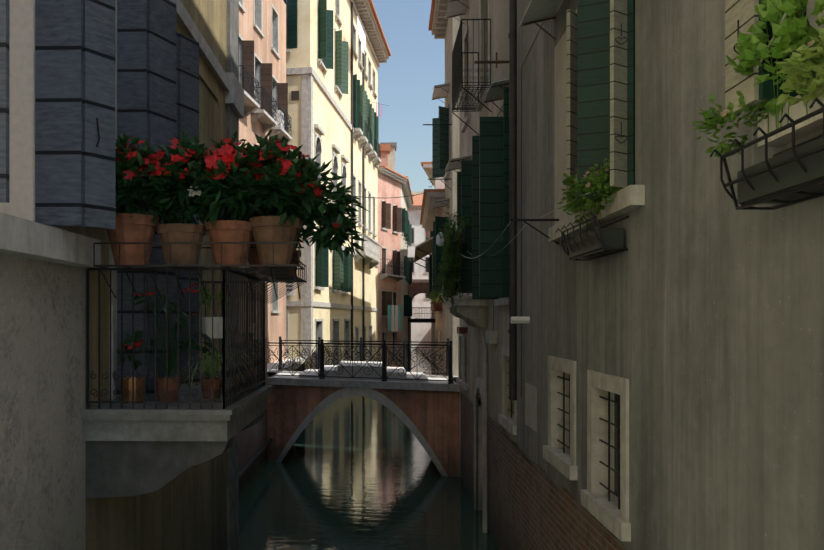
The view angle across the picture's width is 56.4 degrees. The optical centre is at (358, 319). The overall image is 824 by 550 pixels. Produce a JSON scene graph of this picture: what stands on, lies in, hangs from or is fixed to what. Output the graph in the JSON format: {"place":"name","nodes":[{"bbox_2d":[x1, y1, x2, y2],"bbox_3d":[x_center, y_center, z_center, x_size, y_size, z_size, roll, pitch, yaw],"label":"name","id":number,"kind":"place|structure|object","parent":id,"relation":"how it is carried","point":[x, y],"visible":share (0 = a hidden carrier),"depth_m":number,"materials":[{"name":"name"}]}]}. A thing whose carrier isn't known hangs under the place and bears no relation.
{"place":"outdoors","nodes":[
{"label":"outdoors","id":0,"kind":"place"},
{"bbox_2d":[239,350,497,549],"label":"canal water","id":1,"kind":"structure","parent":0,"point":[356,472],"depth_m":16.10,"materials":[{"name":"green liquid"}]},
{"bbox_2d":[267,361,460,476],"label":"bridge","id":2,"kind":"structure","parent":1,"relation":"in","point":[426,413],"depth_m":18.86,"materials":[{"name":"red brick"}]},
{"bbox_2d":[267,336,453,383],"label":"bridge railings","id":3,"kind":"object","parent":2,"relation":"on","point":[384,377],"visible":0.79,"depth_m":19.42,"materials":[{"name":"black metal"}]},
{"bbox_2d":[408,279,428,353],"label":"brick archway","id":4,"kind":"object","parent":1,"relation":"in","point":[416,286],"visible":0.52,"depth_m":81.81,"materials":[{"name":"white paint"}]},
{"bbox_2d":[372,0,444,191],"label":"sky","id":5,"kind":"structure","parent":0,"point":[407,81],"materials":[{"name":"blue"}]},
{"label":"canal bed","id":6,"kind":"structure","parent":0,"visible":0},
{"bbox_2d":[0,0,226,549],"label":"ochre house","id":7,"kind":"structure","parent":6,"relation":"on","point":[46,503],"depth_m":5.43,"materials":[{"name":"paint"}]},
{"bbox_2d":[0,0,243,549],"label":"ochre house trim","id":8,"kind":"structure","parent":7,"relation":"attached to","point":[23,238],"depth_m":8.38,"materials":[{"name":"stone"}]},
{"bbox_2d":[0,0,198,394],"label":"window shutters","id":9,"kind":"object","parent":8,"relation":"attached to","point":[157,78],"visible":0.56,"depth_m":5.14,"materials":[{"name":"wood"}]},
{"bbox_2d":[80,385,272,497],"bbox_3d":[-1.494,1.026,6.828,1.145,0.690,2.190,0,0,1],"label":"stone balcony","id":10,"kind":"object","parent":7,"relation":"attached to","point":[138,449],"visible":0.85,"depth_m":5.84,"materials":[{"name":"grey stone"}]},
{"bbox_2d":[86,242,306,408],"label":"balcony railing","id":11,"kind":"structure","parent":10,"relation":"on","point":[235,388],"depth_m":5.82,"materials":[{"name":"metal"}]},
{"bbox_2d":[107,213,301,403],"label":"flower pots","id":12,"kind":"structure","parent":10,"relation":"on","point":[136,228],"depth_m":5.49,"materials":[{"name":"ceramic"}]},
{"bbox_2d":[116,283,261,385],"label":"balcony plants","id":13,"kind":"object","parent":12,"relation":"on","point":[138,335],"depth_m":6.34,"materials":[{"name":"green plant"}]},
{"bbox_2d":[115,127,368,263],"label":"flowering plants","id":14,"kind":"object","parent":12,"relation":"in","point":[273,176],"depth_m":5.44,"materials":[{"name":"green plant"}]},
{"bbox_2d":[239,262,272,495],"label":"building","id":15,"kind":"structure","parent":6,"relation":"on","point":[254,443],"depth_m":17.74,"materials":[{"name":"pink paint"}]},
{"bbox_2d":[267,357,304,376],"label":"quay","id":16,"kind":"structure","parent":6,"relation":"on","point":[274,368],"depth_m":26.33,"materials":[{"name":"stone"}]},
{"bbox_2d":[239,0,285,363],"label":"pink house","id":17,"kind":"structure","parent":16,"relation":"on","point":[248,129],"depth_m":27.00,"materials":[{"name":"paint"}]},
{"bbox_2d":[242,40,287,132],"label":"window shutters","id":18,"kind":"object","parent":17,"relation":"attached to","point":[248,61],"visible":0.25,"depth_m":26.03,"materials":[{"name":"wood"}]},
{"bbox_2d":[239,0,291,312],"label":"pink house trim","id":19,"kind":"structure","parent":17,"relation":"attached to","point":[264,117],"depth_m":25.77,"materials":[{"name":"paint"}]},
{"bbox_2d":[283,0,390,368],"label":"cream palazzo","id":20,"kind":"structure","parent":6,"relation":"on","point":[328,120],"depth_m":36.27,"materials":[{"name":"paint"}]},
{"bbox_2d":[286,0,380,368],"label":"cream palazzo trim","id":21,"kind":"structure","parent":20,"relation":"attached to","point":[370,255],"depth_m":34.77,"materials":[{"name":"stone"}]},
{"bbox_2d":[286,0,378,291],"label":"window shutters","id":22,"kind":"object","parent":21,"relation":"attached to","point":[341,270],"visible":0.52,"depth_m":34.27,"materials":[{"name":"green wood"}]},
{"bbox_2d":[357,16,387,117],"bbox_3d":[0.235,-13.072,40.434,1.171,3.125,8.030,0,0,14],"label":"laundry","id":23,"kind":"object","parent":22,"relation":"on","point":[362,38],"visible":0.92,"depth_m":38.25,"materials":[{"name":"white fabric"}]},
{"bbox_2d":[377,165,407,366],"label":"salmon house","id":24,"kind":"structure","parent":6,"relation":"on","point":[390,181],"depth_m":50.67,"materials":[{"name":"paint"}]},
{"bbox_2d":[379,144,389,166],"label":"chimney","id":25,"kind":"object","parent":24,"relation":"on","point":[384,150],"visible":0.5,"depth_m":51.49,"materials":[{"name":"paint"}]},
{"bbox_2d":[381,200,398,364],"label":"salmon house trim","id":26,"kind":"structure","parent":24,"relation":"attached to","point":[386,290],"depth_m":50.24,"materials":[{"name":"stone"}]},
{"bbox_2d":[382,201,401,315],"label":"window shutters","id":27,"kind":"object","parent":24,"relation":"attached to","point":[397,227],"depth_m":50.30,"materials":[{"name":"brown wood"}]},
{"bbox_2d":[380,259,405,281],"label":"balcony","id":28,"kind":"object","parent":24,"relation":"attached to","point":[397,276],"visible":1,"depth_m":50.49,"materials":[{"name":"stone"}]},
{"bbox_2d":[388,305,400,331],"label":"laundry","id":29,"kind":"object","parent":24,"relation":"attached to","point":[390,317],"visible":1,"depth_m":49.80,"materials":[{"name":"teal"}]},
{"bbox_2d":[401,176,413,366],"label":"grey house","id":30,"kind":"structure","parent":6,"relation":"on","point":[407,202],"depth_m":57.01,"materials":[{"name":"beige paint"}]},
{"bbox_2d":[380,142,396,170],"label":"chimney","id":31,"kind":"object","parent":30,"relation":"on","point":[391,157],"visible":0.32,"depth_m":57.33,"materials":[{"name":"beige paint"}]},
{"bbox_2d":[401,232,407,317],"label":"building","id":32,"kind":"structure","parent":30,"relation":"attached to","point":[403,294],"depth_m":56.92,"materials":[{"name":"paint"}]},
{"bbox_2d":[402,208,411,315],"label":"window shutters","id":33,"kind":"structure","parent":30,"relation":"attached to","point":[407,228],"depth_m":56.96,"materials":[{"name":"green wood"}]},
{"bbox_2d":[408,205,430,349],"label":"white end house","id":34,"kind":"structure","parent":6,"relation":"on","point":[420,332],"depth_m":91.78,"materials":[{"name":"white paint"}]},
{"bbox_2d":[412,195,422,204],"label":"building","id":35,"kind":"structure","parent":34,"relation":"on","point":[417,199],"depth_m":93.27,"materials":[{"name":"paint"}]},
{"bbox_2d":[412,227,428,298],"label":"window frames","id":36,"kind":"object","parent":34,"relation":"attached to","point":[425,258],"depth_m":91.74,"materials":[{"name":"stone"}]},
{"bbox_2d":[426,231,434,355],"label":"house","id":37,"kind":"structure","parent":6,"relation":"on","point":[432,315],"depth_m":79.60,"materials":[{"name":"grey paint"}]},
{"bbox_2d":[420,189,444,375],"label":"brick house","id":38,"kind":"structure","parent":6,"relation":"on","point":[429,213],"depth_m":25.97,"materials":[{"name":"paint"}]},
{"bbox_2d":[414,237,441,310],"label":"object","id":39,"kind":"object","parent":38,"relation":"attached to","point":[423,249],"depth_m":26.68,"materials":[{"name":"fabric"}]},
{"bbox_2d":[428,291,441,303],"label":"low plants","id":40,"kind":"object","parent":38,"relation":"attached to","point":[433,294],"depth_m":26.71,"materials":[{"name":"green plant"}]},
{"bbox_2d":[429,242,441,294],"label":"brick house shutters","id":41,"kind":"object","parent":38,"relation":"attached to","point":[433,285],"depth_m":24.99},
{"bbox_2d":[436,285,442,375],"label":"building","id":42,"kind":"structure","parent":38,"relation":"attached to","point":[440,331],"depth_m":26.77,"materials":[{"name":"stone"}]},
{"bbox_2d":[421,162,444,188],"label":"white building","id":43,"kind":"structure","parent":6,"relation":"on","point":[427,168],"depth_m":31.86,"materials":[{"name":"paint"}]},
{"bbox_2d":[356,193,422,197],"bbox_3d":[1.857,-6.245,37.802,4.960,0.558,0.031,0,0,-1],"label":"cable","id":44,"kind":"object","parent":43,"relation":"attached to","point":[391,197],"depth_m":37.79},
{"bbox_2d":[428,0,459,375],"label":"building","id":45,"kind":"structure","parent":6,"relation":"on","point":[440,26],"depth_m":21.46,"materials":[{"name":"paint"}]},
{"bbox_2d":[432,106,448,277],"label":"window shutters","id":46,"kind":"object","parent":45,"relation":"attached to","point":[440,147],"depth_m":21.74,"materials":[{"name":"green wood"}]},
{"bbox_2d":[432,83,449,212],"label":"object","id":47,"kind":"object","parent":45,"relation":"attached to","point":[440,91],"depth_m":22.24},
{"bbox_2d":[444,104,449,224],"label":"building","id":48,"kind":"structure","parent":45,"relation":"attached to","point":[447,173],"depth_m":21.73,"materials":[{"name":"stone"}]},
{"bbox_2d":[453,378,460,474],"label":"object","id":49,"kind":"object","parent":6,"relation":"on","point":[460,423],"depth_m":20.67,"materials":[{"name":"stone"}]},
{"bbox_2d":[460,0,518,549],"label":"beige house","id":50,"kind":"structure","parent":6,"relation":"on","point":[503,488],"depth_m":12.93,"materials":[{"name":"paint"}]},
{"bbox_2d":[423,0,516,532],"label":"beige house trim","id":51,"kind":"structure","parent":50,"relation":"attached to","point":[494,90],"depth_m":11.18,"materials":[{"name":"stone"}]},
{"bbox_2d":[444,230,486,328],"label":"balcony","id":52,"kind":"structure","parent":51,"relation":"attached to","point":[468,310],"depth_m":13.44,"materials":[{"name":"stone"}]},
{"bbox_2d":[435,212,471,307],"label":"hanging plant","id":53,"kind":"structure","parent":52,"relation":"attached to","point":[449,265],"depth_m":13.21,"materials":[{"name":"green plant"}]},
{"bbox_2d":[452,19,491,134],"bbox_3d":[1.986,-4.236,13.591,0.515,1.566,1.618,0,0,1],"label":"balcony railing","id":54,"kind":"object","parent":51,"relation":"attached to","point":[457,71],"visible":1,"depth_m":13.29,"materials":[{"name":"black metal"}]},
{"bbox_2d":[457,87,508,298],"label":"window shutters","id":55,"kind":"object","parent":51,"relation":"attached to","point":[482,190],"depth_m":10.80,"materials":[{"name":"green wood"}]},
{"bbox_2d":[517,0,823,549],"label":"grey house","id":56,"kind":"structure","parent":6,"relation":"on","point":[694,313],"depth_m":4.69,"materials":[{"name":"paint"}]},
{"bbox_2d":[462,0,823,540],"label":"grey house trim","id":57,"kind":"structure","parent":56,"relation":"attached to","point":[629,198],"depth_m":6.62,"materials":[{"name":"stone"}]},
{"bbox_2d":[556,212,628,260],"bbox_3d":[1.832,-0.643,6.092,0.300,0.281,1.011,0,0,1],"label":"rack","id":58,"kind":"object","parent":57,"relation":"attached to","point":[599,240],"depth_m":5.84,"materials":[{"name":"metal"}]},
{"bbox_2d":[557,158,622,225],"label":"window basket plants","id":59,"kind":"object","parent":58,"relation":"in","point":[599,183],"visible":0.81,"depth_m":5.84,"materials":[{"name":"green plant"}]},
{"bbox_2d":[540,0,805,217],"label":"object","id":60,"kind":"structure","parent":57,"relation":"attached to","point":[600,81],"depth_m":5.50,"materials":[{"name":"wood"}]},
{"bbox_2d":[709,98,823,209],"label":"planter rack","id":61,"kind":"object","parent":57,"relation":"attached to","point":[794,171],"depth_m":3.12,"materials":[{"name":"metal"}]},
{"bbox_2d":[691,0,823,157],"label":"window basket plants","id":62,"kind":"object","parent":61,"relation":"in","point":[795,30],"visible":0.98,"depth_m":3.12,"materials":[{"name":"green plant"}]},
{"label":"house","id":63,"kind":"object","parent":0,"visible":0},
{"bbox_2d":[408,307,434,322],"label":"iron bridge","id":64,"kind":"structure","parent":63,"relation":"attached to","point":[421,320],"depth_m":73.82,"materials":[{"name":"black metal"}]}
]}

